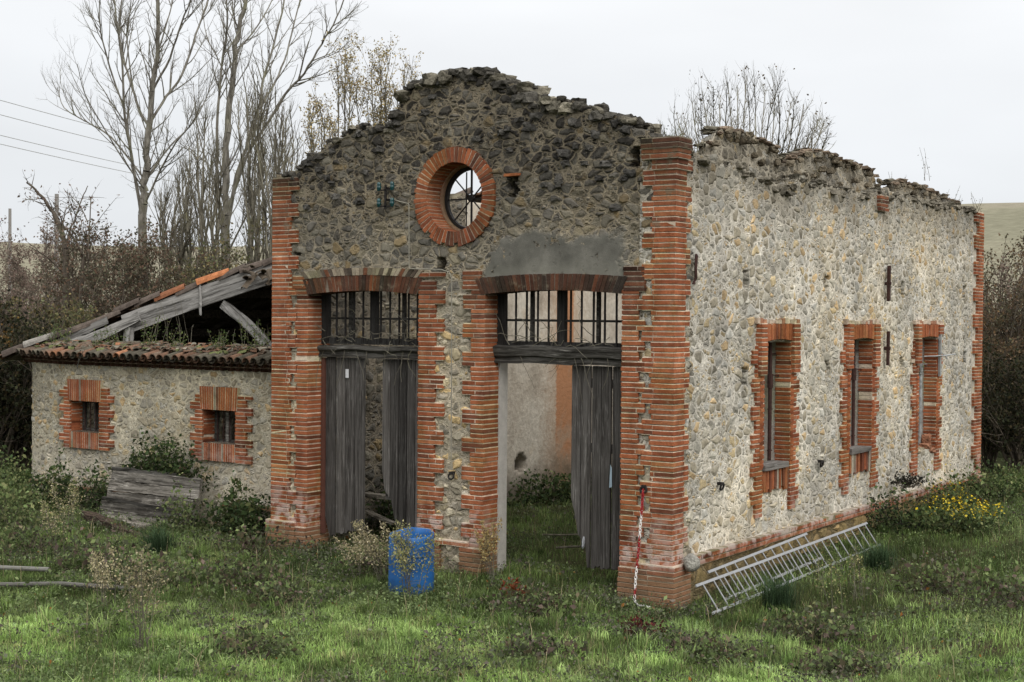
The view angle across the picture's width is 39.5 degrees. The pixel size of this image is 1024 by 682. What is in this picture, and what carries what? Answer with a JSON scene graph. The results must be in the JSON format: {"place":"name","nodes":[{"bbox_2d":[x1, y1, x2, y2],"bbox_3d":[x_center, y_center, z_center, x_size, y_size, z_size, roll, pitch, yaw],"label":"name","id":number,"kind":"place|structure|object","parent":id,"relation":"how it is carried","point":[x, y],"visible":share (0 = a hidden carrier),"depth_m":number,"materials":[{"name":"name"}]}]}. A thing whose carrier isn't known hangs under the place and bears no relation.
{"place":"outdoors","nodes":[
{"label":"outdoors","id":0,"kind":"place"},
{"bbox_2d":[0,202,1023,681],"bbox_3d":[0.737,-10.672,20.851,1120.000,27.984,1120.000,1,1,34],"label":"ground","id":1,"kind":"structure","parent":0,"point":[1000,220],"depth_m":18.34,"materials":[{"name":"green plant"}]},
{"bbox_2d":[0,445,30,487],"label":"shrub","id":2,"kind":"object","parent":1,"relation":"on","point":[4,467],"visible":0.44,"depth_m":27.02,"materials":[{"name":"green plant"}]},
{"bbox_2d":[0,289,35,466],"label":"hedge bush","id":3,"kind":"object","parent":1,"relation":"on","point":[5,419],"visible":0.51,"depth_m":28.87,"materials":[{"name":"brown plant"}]},
{"bbox_2d":[0,565,49,571],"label":"pipe","id":4,"kind":"object","parent":1,"relation":"on","point":[24,568],"visible":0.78,"depth_m":18.87,"materials":[{"name":"metal"}]},
{"bbox_2d":[0,447,54,519],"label":"shrub","id":5,"kind":"object","parent":1,"relation":"on","point":[28,495],"visible":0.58,"depth_m":23.89,"materials":[{"name":"green plant"}]},
{"bbox_2d":[0,478,58,533],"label":"shrub","id":6,"kind":"object","parent":1,"relation":"on","point":[5,512],"visible":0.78,"depth_m":22.41,"materials":[{"name":"green plant"}]},
{"bbox_2d":[1,306,66,339],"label":"thicket","id":7,"kind":"object","parent":1,"relation":"on","point":[51,313],"visible":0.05,"depth_m":36.23,"materials":[{"name":"brown plant"}]},
{"bbox_2d":[0,203,71,338],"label":"thicket","id":8,"kind":"object","parent":1,"relation":"on","point":[50,239],"visible":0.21,"depth_m":46.89,"materials":[{"name":"brown plant"}]},
{"bbox_2d":[0,301,75,474],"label":"hedge bush","id":9,"kind":"object","parent":1,"relation":"on","point":[28,444],"visible":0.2,"depth_m":29.23,"materials":[{"name":"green plant"}]},
{"bbox_2d":[0,215,93,336],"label":"thicket","id":10,"kind":"object","parent":1,"relation":"on","point":[21,277],"visible":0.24,"depth_m":51.97,"materials":[{"name":"brown plant"}]},
{"bbox_2d":[0,508,98,559],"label":"bramble patch","id":11,"kind":"object","parent":1,"relation":"on","point":[37,528],"visible":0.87,"depth_m":20.50,"materials":[{"name":"green plant"}]},
{"bbox_2d":[1,293,100,337],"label":"thicket","id":12,"kind":"object","parent":1,"relation":"on","point":[71,312],"visible":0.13,"depth_m":32.97,"materials":[{"name":"brown plant"}]},
{"bbox_2d":[38,500,68,555],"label":"dry weed","id":13,"kind":"object","parent":1,"relation":"on","point":[55,526],"visible":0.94,"depth_m":20.23,"materials":[{"name":"beige plant"}]},
{"bbox_2d":[18,448,89,510],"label":"shrub","id":14,"kind":"object","parent":1,"relation":"on","point":[61,491],"visible":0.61,"depth_m":24.70,"materials":[{"name":"green plant"}]},
{"bbox_2d":[47,476,86,530],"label":"dry weed","id":15,"kind":"object","parent":1,"relation":"on","point":[74,492],"visible":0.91,"depth_m":22.26,"materials":[{"name":"beige plant"}]},
{"bbox_2d":[0,581,133,590],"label":"pipe","id":16,"kind":"object","parent":1,"relation":"on","point":[30,584],"visible":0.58,"depth_m":17.87,"materials":[{"name":"metal"}]},
{"bbox_2d":[13,169,122,324],"bbox_3d":[-11.958,-1.064,38.343,2.822,7.064,2.609,0,1,-21],"label":"hawthorn tree","id":17,"kind":"object","parent":1,"relation":"on","point":[56,219],"visible":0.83,"depth_m":37.98,"materials":[{"name":"brown plant"}]},
{"bbox_2d":[23,193,149,332],"bbox_3d":[-10.936,-0.689,38.005,4.472,6.402,3.858,1,1,34],"label":"thicket","id":18,"kind":"object","parent":1,"relation":"on","point":[63,280],"visible":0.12,"depth_m":37.35,"materials":[{"name":"brown plant"}]},
{"bbox_2d":[35,526,153,578],"bbox_3d":[-5.581,2.818,19.015,1.812,0.651,1.577,1,1,34],"label":"bramble patch","id":19,"kind":"object","parent":1,"relation":"on","point":[85,562],"visible":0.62,"depth_m":19.12,"materials":[{"name":"green plant"}]},
{"bbox_2d":[83,546,122,609],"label":"dry weed","id":20,"kind":"object","parent":1,"relation":"on","point":[94,561],"visible":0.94,"depth_m":16.79,"materials":[{"name":"beige plant"}]},
{"bbox_2d":[36,222,191,318],"bbox_3d":[-10.860,-0.485,39.943,5.114,5.852,4.596,1,1,34],"label":"thicket","id":21,"kind":"object","parent":1,"relation":"on","point":[77,279],"visible":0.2,"depth_m":39.18,"materials":[{"name":"brown plant"}]},
{"bbox_2d":[81,511,148,538],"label":"fallen beam","id":22,"kind":"structure","parent":1,"relation":"on","point":[87,514],"depth_m":22.87,"materials":[{"name":"wood"}]},
{"bbox_2d":[107,515,151,529],"bbox_3d":[-6.231,2.944,23.121,1.038,0.141,0.234,1,1,42],"label":"fallen plank","id":23,"kind":"object","parent":1,"relation":"on","point":[142,524],"visible":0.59,"depth_m":22.99,"materials":[{"name":"wood"}]},
{"bbox_2d":[36,0,230,283],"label":"poplar tree","id":24,"kind":"object","parent":1,"relation":"on","point":[147,173],"visible":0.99,"depth_m":45.87,"materials":[{"name":"grey plant"}]},
{"bbox_2d":[54,544,225,600],"bbox_3d":[-4.672,2.904,18.168,1.983,0.730,1.605,1,1,34],"label":"bramble patch","id":25,"kind":"object","parent":1,"relation":"on","point":[169,572],"visible":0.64,"depth_m":18.06,"materials":[{"name":"green plant"}]},
{"bbox_2d":[113,546,177,648],"bbox_3d":[-3.940,2.714,15.060,0.663,1.079,0.679,1,1,34],"label":"dry weed","id":26,"kind":"object","parent":1,"relation":"on","point":[140,584],"visible":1,"depth_m":15.08,"materials":[{"name":"beige plant"}]},
{"bbox_2d":[57,215,238,328],"bbox_3d":[-9.327,-0.319,36.514,4.660,5.743,5.027,0,1,-21],"label":"thicket","id":27,"kind":"object","parent":1,"relation":"on","point":[135,259],"visible":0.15,"depth_m":35.97,"materials":[{"name":"brown plant"}]},
{"bbox_2d":[99,466,203,527],"bbox_3d":[-5.947,2.608,23.600,2.343,0.907,0.446,1,1,34],"label":"plank screen","id":28,"kind":"object","parent":1,"relation":"on","point":[123,480],"visible":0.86,"depth_m":23.62,"materials":[{"name":"grey wood"}]},
{"bbox_2d":[68,459,109,511],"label":"ivy","id":29,"kind":"object","parent":28,"relation":"attached to","point":[102,488],"visible":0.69,"depth_m":24.39,"materials":[{"name":"green plant"}]},
{"bbox_2d":[133,523,193,555],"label":"rush tuft","id":30,"kind":"object","parent":1,"relation":"on","point":[157,541],"visible":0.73,"depth_m":20.74,"materials":[{"name":"green plant"}]},
{"bbox_2d":[142,155,191,288],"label":"sapling","id":31,"kind":"object","parent":1,"relation":"on","point":[162,217],"visible":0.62,"depth_m":43.82,"materials":[{"name":"brown plant"}]},
{"bbox_2d":[152,472,204,534],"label":"bramble bush","id":32,"kind":"object","parent":1,"relation":"on","point":[186,511],"visible":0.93,"depth_m":22.56,"materials":[{"name":"green plant"}]},
{"bbox_2d":[154,131,205,284],"bbox_3d":[-8.961,-1.707,38.793,1.403,8.490,2.173,1,1,5],"label":"sapling","id":33,"kind":"object","parent":1,"relation":"on","point":[182,248],"visible":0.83,"depth_m":38.53,"materials":[{"name":"brown plant"}]},
{"bbox_2d":[154,145,205,270],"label":"sapling","id":34,"kind":"object","parent":1,"relation":"on","point":[181,222],"visible":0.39,"depth_m":42.77,"materials":[{"name":"brown plant"}]},
{"bbox_2d":[123,223,242,303],"bbox_3d":[-8.691,-0.338,38.019,3.759,5.647,4.438,1,1,34],"label":"thicket","id":35,"kind":"object","parent":1,"relation":"on","point":[218,262],"visible":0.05,"depth_m":37.56,"materials":[{"name":"brown plant"}]},
{"bbox_2d":[176,93,225,276],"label":"sapling","id":36,"kind":"object","parent":1,"relation":"on","point":[203,179],"visible":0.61,"depth_m":40.87,"materials":[{"name":"brown plant"}]},
{"bbox_2d":[177,238,232,285],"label":"thicket","id":37,"kind":"object","parent":1,"relation":"on","point":[197,271],"visible":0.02,"depth_m":35.82,"materials":[{"name":"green plant"}]},
{"bbox_2d":[180,126,240,273],"bbox_3d":[-7.923,-1.578,38.025,2.238,8.253,1.963,1,1,34],"label":"sapling","id":38,"kind":"object","parent":1,"relation":"on","point":[215,202],"visible":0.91,"depth_m":38.05,"materials":[{"name":"grey plant"}]},
{"bbox_2d":[193,470,270,538],"bbox_3d":[-4.177,2.595,22.335,1.857,1.083,1.115,1,1,34],"label":"bramble bush","id":39,"kind":"object","parent":1,"relation":"on","point":[247,515],"visible":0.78,"depth_m":22.29,"materials":[{"name":"green plant"}]},
{"bbox_2d":[170,549,309,600],"bbox_3d":[-3.397,2.997,18.263,2.044,0.673,1.435,1,1,34],"label":"bramble patch","id":40,"kind":"object","parent":1,"relation":"on","point":[250,573],"visible":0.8,"depth_m":18.19,"materials":[{"name":"green plant"}]},
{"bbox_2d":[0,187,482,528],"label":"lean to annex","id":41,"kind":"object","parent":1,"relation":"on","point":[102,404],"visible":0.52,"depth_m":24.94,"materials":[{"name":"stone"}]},
{"bbox_2d":[59,379,114,450],"bbox_3d":[-7.469,1.302,25.397,1.442,1.234,0.356,1,1,34],"label":"window","id":42,"kind":"structure","parent":41,"relation":"in","point":[87,391],"depth_m":25.33,"materials":[{"name":"brick"}]},
{"bbox_2d":[140,309,171,349],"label":"wall weed","id":43,"kind":"object","parent":41,"relation":"on","point":[149,341],"depth_m":24.41,"materials":[{"name":"green plant"}]},
{"bbox_2d":[104,427,222,490],"bbox_3d":[-5.819,2.007,23.878,2.596,1.083,0.564,1,1,34],"label":"ivy","id":44,"kind":"object","parent":41,"relation":"attached to","point":[164,467],"visible":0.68,"depth_m":23.81,"materials":[{"name":"green plant"}]},
{"bbox_2d":[189,386,253,464],"bbox_3d":[-4.698,1.369,23.514,1.422,1.234,0.356,1,1,34],"label":"window","id":45,"kind":"structure","parent":41,"relation":"in","point":[228,400],"depth_m":23.43,"materials":[{"name":"brick"}]},
{"bbox_2d":[235,314,271,351],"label":"wall weed","id":46,"kind":"object","parent":41,"relation":"on","point":[255,334],"depth_m":23.05,"materials":[{"name":"green plant"}]},
{"bbox_2d":[222,212,269,269],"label":"thicket","id":47,"kind":"object","parent":1,"relation":"on","point":[247,257],"visible":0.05,"depth_m":38.24,"materials":[{"name":"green plant"}]},
{"bbox_2d":[226,86,272,263],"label":"sapling","id":48,"kind":"object","parent":1,"relation":"on","point":[248,204],"visible":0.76,"depth_m":40.10,"materials":[{"name":"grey plant"}]},
{"bbox_2d":[201,622,304,664],"bbox_3d":[-2.764,3.154,14.943,1.251,0.384,0.892,1,1,34],"label":"bramble patch","id":49,"kind":"object","parent":1,"relation":"on","point":[231,648],"visible":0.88,"depth_m":14.87,"materials":[{"name":"green plant"}]},
{"bbox_2d":[235,41,278,261],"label":"sapling","id":50,"kind":"object","parent":1,"relation":"on","point":[248,135],"visible":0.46,"depth_m":44.08,"materials":[{"name":"brown plant"}]},
{"bbox_2d":[209,517,314,559],"bbox_3d":[-3.778,2.905,20.864,1.778,0.676,1.303,1,1,34],"label":"bramble patch","id":51,"kind":"object","parent":1,"relation":"on","point":[256,546],"visible":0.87,"depth_m":20.71,"materials":[{"name":"green plant"}]},
{"bbox_2d":[162,0,373,268],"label":"poplar tree","id":52,"kind":"object","parent":1,"relation":"on","point":[232,86],"visible":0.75,"depth_m":44.90,"materials":[{"name":"grey plant"}]},
{"bbox_2d":[241,74,294,258],"bbox_3d":[-6.660,-2.421,38.834,1.571,9.837,3.058,0,1,-10],"label":"sapling","id":53,"kind":"object","parent":1,"relation":"on","point":[260,166],"visible":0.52,"depth_m":38.94,"materials":[{"name":"brown plant"}]},
{"bbox_2d":[246,115,300,258],"bbox_3d":[-6.393,-1.695,37.426,2.607,8.479,1.990,1,1,34],"label":"sapling","id":54,"kind":"object","parent":1,"relation":"on","point":[288,159],"visible":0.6,"depth_m":36.91,"materials":[{"name":"brown plant"}]},
{"bbox_2d":[242,578,321,613],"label":"bramble patch","id":55,"kind":"object","parent":1,"relation":"on","point":[279,596],"visible":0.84,"depth_m":17.22,"materials":[{"name":"green plant"}]},
{"bbox_2d":[260,95,310,204],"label":"sapling","id":56,"kind":"object","parent":1,"relation":"on","point":[286,128],"visible":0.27,"depth_m":43.03,"materials":[{"name":"green plant"}]},
{"bbox_2d":[292,77,341,169],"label":"sapling","id":57,"kind":"object","parent":1,"relation":"on","point":[313,145],"visible":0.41,"depth_m":37.81,"materials":[{"name":"green plant"}]},
{"bbox_2d":[319,29,366,137],"bbox_3d":[-4.829,-3.231,40.078,1.434,11.379,2.021,0,1,-14],"label":"sapling","id":58,"kind":"object","parent":1,"relation":"on","point":[345,90],"visible":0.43,"depth_m":39.98,"materials":[{"name":"green plant"}]},
{"bbox_2d":[332,536,364,579],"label":"dry weed","id":59,"kind":"object","parent":1,"relation":"on","point":[357,558],"visible":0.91,"depth_m":19.18,"materials":[{"name":"beige plant"}]},
{"bbox_2d":[333,531,388,575],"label":"bramble patch","id":60,"kind":"object","parent":1,"relation":"on","point":[365,563],"visible":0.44,"depth_m":19.60,"materials":[{"name":"green plant"}]},
{"bbox_2d":[349,519,389,584],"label":"dry weed","id":61,"kind":"object","parent":1,"relation":"on","point":[374,552],"visible":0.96,"depth_m":18.74,"materials":[{"name":"beige plant"}]},
{"bbox_2d":[340,31,423,136],"bbox_3d":[-3.569,-3.019,38.977,2.332,11.006,2.445,1,1,34],"label":"sapling","id":62,"kind":"object","parent":1,"relation":"on","point":[379,117],"visible":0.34,"depth_m":38.80,"materials":[{"name":"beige plant"}]},
{"bbox_2d":[365,443,399,535],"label":"shrub","id":63,"kind":"object","parent":1,"relation":"on","point":[386,503],"visible":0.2,"depth_m":22.48,"materials":[{"name":"green plant"}]},
{"bbox_2d":[388,527,433,595],"bbox_3d":[-1.290,2.879,18.284,0.590,0.932,0.590,1,1,34],"label":"barrel","id":64,"kind":"object","parent":1,"relation":"on","point":[393,580],"visible":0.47,"depth_m":18.06,"materials":[{"name":"blue plastic"}]},
{"bbox_2d":[384,519,446,596],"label":"dry weed","id":65,"kind":"object","parent":1,"relation":"on","point":[403,557],"visible":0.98,"depth_m":17.88,"materials":[{"name":"beige plant"}]},
{"bbox_2d":[471,516,502,576],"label":"dry weed","id":66,"kind":"object","parent":1,"relation":"on","point":[487,545],"visible":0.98,"depth_m":19.13,"materials":[{"name":"beige plant"}]},
{"bbox_2d":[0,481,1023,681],"bbox_3d":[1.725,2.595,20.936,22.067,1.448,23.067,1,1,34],"label":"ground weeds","id":67,"kind":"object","parent":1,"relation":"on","point":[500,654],"visible":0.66,"depth_m":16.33,"materials":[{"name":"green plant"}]},
{"bbox_2d":[500,577,530,598],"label":"red bramble","id":68,"kind":"object","parent":1,"relation":"on","point":[513,586],"visible":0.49,"depth_m":18.01,"materials":[{"name":"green plant"}]},
{"bbox_2d":[468,577,594,623],"bbox_3d":[0.264,3.140,17.231,1.681,0.476,1.141,1,1,34],"label":"bramble patch","id":69,"kind":"object","parent":1,"relation":"on","point":[522,597],"visible":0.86,"depth_m":17.16,"materials":[{"name":"green plant"}]},
{"bbox_2d":[486,629,591,664],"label":"bramble patch","id":70,"kind":"object","parent":1,"relation":"on","point":[509,643],"visible":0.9,"depth_m":14.84,"materials":[{"name":"green plant"}]},
{"bbox_2d":[507,468,571,508],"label":"shrub","id":71,"kind":"object","parent":1,"relation":"on","point":[554,493],"visible":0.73,"depth_m":25.64,"materials":[{"name":"green plant"}]},
{"bbox_2d":[265,66,984,611],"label":"ruined hall","id":72,"kind":"structure","parent":1,"relation":"on","point":[723,348],"depth_m":19.97,"materials":[{"name":"stone"}]},
{"bbox_2d":[325,357,365,535],"bbox_3d":[-2.463,1.581,21.164,0.722,2.675,0.090,1,1,32],"label":"door leaf","id":73,"kind":"structure","parent":72,"relation":"in","point":[346,421],"depth_m":21.15,"materials":[{"name":"grey wood"}]},
{"bbox_2d":[316,291,418,387],"bbox_3d":[-2.033,-0.027,20.724,2.560,1.522,0.268,1,1,34],"label":"transom window","id":74,"kind":"structure","parent":72,"relation":"in","point":[326,337],"depth_m":20.78,"materials":[{"name":"black metal"}]},
{"bbox_2d":[382,359,418,528],"bbox_3d":[-1.498,1.543,20.525,0.912,2.558,0.077,1,1,36],"label":"door leaf","id":75,"kind":"structure","parent":72,"relation":"in","point":[400,399],"depth_m":20.56,"materials":[{"name":"grey wood"}]},
{"bbox_2d":[414,146,495,246],"bbox_3d":[-0.667,-1.982,19.756,1.376,1.372,0.505,1,1,34],"label":"round window","id":76,"kind":"structure","parent":72,"relation":"in","point":[437,178],"depth_m":19.77,"materials":[{"name":"brick"}]},
{"bbox_2d":[490,291,622,398],"bbox_3d":[0.702,0.029,18.865,2.528,1.522,0.268,1,1,34],"label":"transom window","id":77,"kind":"structure","parent":72,"relation":"in","point":[562,320],"depth_m":18.96,"materials":[{"name":"black metal"}]},
{"bbox_2d":[571,365,621,569],"bbox_3d":[1.166,1.668,18.685,0.932,2.676,0.136,1,1,34],"label":"door leaf","id":78,"kind":"structure","parent":72,"relation":"in","point":[591,486],"depth_m":18.72,"materials":[{"name":"grey wood"}]},
{"bbox_2d":[633,489,653,607],"bbox_3d":[1.635,2.577,17.605,0.127,1.453,0.614,0,1,-11],"label":"barrier chain","id":79,"kind":"object","parent":72,"relation":"hanging from","point":[642,502],"visible":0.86,"depth_m":17.87,"materials":[{"name":"metal"}]},
{"bbox_2d":[683,553,699,571],"bbox_3d":[2.242,2.775,17.832,0.218,0.238,0.205,1,1,34],"label":"round stone","id":80,"kind":"object","parent":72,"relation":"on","point":[691,562],"visible":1,"depth_m":17.77,"materials":[{"name":"stone"}]},
{"bbox_2d":[749,318,800,518],"bbox_3d":[3.573,1.060,20.409,0.592,2.786,1.631,1,1,34],"label":"window","id":81,"kind":"structure","parent":72,"relation":"in","point":[775,412],"depth_m":20.64,"materials":[{"name":"brick"}]},
{"bbox_2d":[838,319,880,494],"bbox_3d":[5.442,1.029,23.157,0.592,2.780,1.682,1,1,34],"label":"window","id":82,"kind":"structure","parent":72,"relation":"in","point":[859,381],"depth_m":23.40,"materials":[{"name":"brick"}]},
{"bbox_2d":[887,468,931,488],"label":"elder shrub","id":83,"kind":"object","parent":72,"relation":"attached to","point":[908,481],"visible":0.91,"depth_m":23.93,"materials":[{"name":"green plant"}]},
{"bbox_2d":[909,320,955,475],"bbox_3d":[7.402,1.000,25.865,0.789,2.775,1.703,1,1,34],"label":"window","id":84,"kind":"structure","parent":72,"relation":"in","point":[926,399],"depth_m":26.19,"materials":[{"name":"brick"}]},
{"bbox_2d":[606,611,667,637],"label":"red bramble","id":85,"kind":"object","parent":1,"relation":"on","point":[641,624],"visible":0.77,"depth_m":15.96,"materials":[{"name":"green plant"}]},
{"bbox_2d":[652,628,762,669],"bbox_3d":[2.090,3.244,15.099,0.883,0.445,1.022,0,1,-34],"label":"bramble patch","id":86,"kind":"object","parent":1,"relation":"on","point":[678,644],"visible":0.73,"depth_m":14.96,"materials":[{"name":"green plant"}]},
{"bbox_2d":[656,61,835,152],"bbox_3d":[6.447,-2.964,39.722,5.023,10.978,10.282,1,1,13],"label":"bare tree","id":87,"kind":"object","parent":1,"relation":"on","point":[772,102],"visible":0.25,"depth_m":40.00,"materials":[{"name":"grey plant"}]},
{"bbox_2d":[707,532,821,599],"bbox_3d":[3.484,3.028,19.344,0.263,0.457,3.221,1,1,34],"label":"ladder","id":88,"kind":"object","parent":1,"relation":"on","point":[756,553],"visible":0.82,"depth_m":19.34,"materials":[{"name":"metal"}]},
{"bbox_2d":[739,570,809,613],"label":"rush tuft","id":89,"kind":"object","parent":1,"relation":"on","point":[781,593],"visible":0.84,"depth_m":17.60,"materials":[{"name":"green plant"}]},
{"bbox_2d":[695,522,879,614],"bbox_3d":[3.944,3.043,19.576,0.242,0.437,5.821,1,1,34],"label":"ladder","id":90,"kind":"object","parent":1,"relation":"on","point":[771,558],"visible":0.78,"depth_m":19.23,"materials":[{"name":"metal"}]},
{"bbox_2d":[758,602,886,648],"bbox_3d":[3.526,3.181,16.000,1.473,0.548,1.178,1,1,34],"label":"bramble patch","id":91,"kind":"object","parent":1,"relation":"on","point":[806,627],"visible":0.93,"depth_m":15.97,"materials":[{"name":"green plant"}]},
{"bbox_2d":[811,558,850,621],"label":"dry weed","id":92,"kind":"object","parent":1,"relation":"on","point":[828,573],"visible":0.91,"depth_m":17.03,"materials":[{"name":"brown plant"}]},
{"bbox_2d":[786,640,899,681],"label":"bramble patch","id":93,"kind":"object","parent":1,"relation":"on","point":[837,656],"visible":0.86,"depth_m":14.44,"materials":[{"name":"green plant"}]},
{"bbox_2d":[846,542,869,600],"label":"dry weed","id":94,"kind":"object","parent":1,"relation":"on","point":[858,565],"visible":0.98,"depth_m":18.00,"materials":[{"name":"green plant"}]},
{"bbox_2d":[853,539,915,572],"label":"rush tuft","id":95,"kind":"object","parent":1,"relation":"on","point":[875,556],"visible":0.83,"depth_m":19.90,"materials":[{"name":"green plant"}]},
{"bbox_2d":[860,478,938,536],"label":"dark shrub","id":96,"kind":"object","parent":1,"relation":"on","point":[901,521],"visible":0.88,"depth_m":23.06,"materials":[{"name":"green plant"}]},
{"bbox_2d":[886,553,975,597],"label":"bramble patch","id":97,"kind":"object","parent":1,"relation":"on","point":[940,580],"visible":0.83,"depth_m":18.18,"materials":[{"name":"green plant"}]},
{"bbox_2d":[914,464,977,515],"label":"ragwort","id":98,"kind":"object","parent":1,"relation":"on","point":[949,491],"visible":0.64,"depth_m":24.93,"materials":[{"name":"green plant"}]},
{"bbox_2d":[907,493,1019,538],"bbox_3d":[7.136,2.779,22.674,1.676,0.766,1.753,1,1,34],"label":"ragwort","id":99,"kind":"object","parent":1,"relation":"on","point":[949,525],"visible":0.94,"depth_m":22.56,"materials":[{"name":"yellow plant"}]},
{"bbox_2d":[942,559,1023,612],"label":"bramble patch","id":100,"kind":"object","parent":1,"relation":"on","point":[1015,588],"visible":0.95,"depth_m":16.88,"materials":[{"name":"green plant"}]},
{"bbox_2d":[954,456,1023,503],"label":"dark shrub","id":101,"kind":"object","parent":1,"relation":"on","point":[994,488],"visible":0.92,"depth_m":26.25,"materials":[{"name":"green plant"}]},
{"bbox_2d":[980,339,1023,467],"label":"thicket","id":102,"kind":"object","parent":1,"relation":"on","point":[987,453],"visible":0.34,"depth_m":31.18,"materials":[{"name":"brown plant"}]},
{"bbox_2d":[981,355,1023,474],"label":"thicket","id":103,"kind":"object","parent":1,"relation":"on","point":[1004,424],"visible":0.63,"depth_m":30.23,"materials":[{"name":"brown plant"}]},
{"bbox_2d":[982,244,1023,457],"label":"thicket","id":104,"kind":"object","parent":1,"relation":"on","point":[1014,342],"visible":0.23,"depth_m":33.70,"materials":[{"name":"brown plant"}]},
{"bbox_2d":[982,230,1023,430],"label":"thicket","id":105,"kind":"object","parent":1,"relation":"on","point":[1002,259],"visible":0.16,"depth_m":36.75,"materials":[{"name":"brown plant"}]},
{"bbox_2d":[983,251,1023,362],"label":"thicket","id":106,"kind":"object","parent":1,"relation":"on","point":[1004,279],"visible":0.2,"depth_m":35.92,"materials":[{"name":"brown plant"}]},
{"bbox_2d":[0,0,1023,246],"label":"sky","id":107,"kind":"structure","parent":0,"point":[897,79],"materials":[{"name":"white"}]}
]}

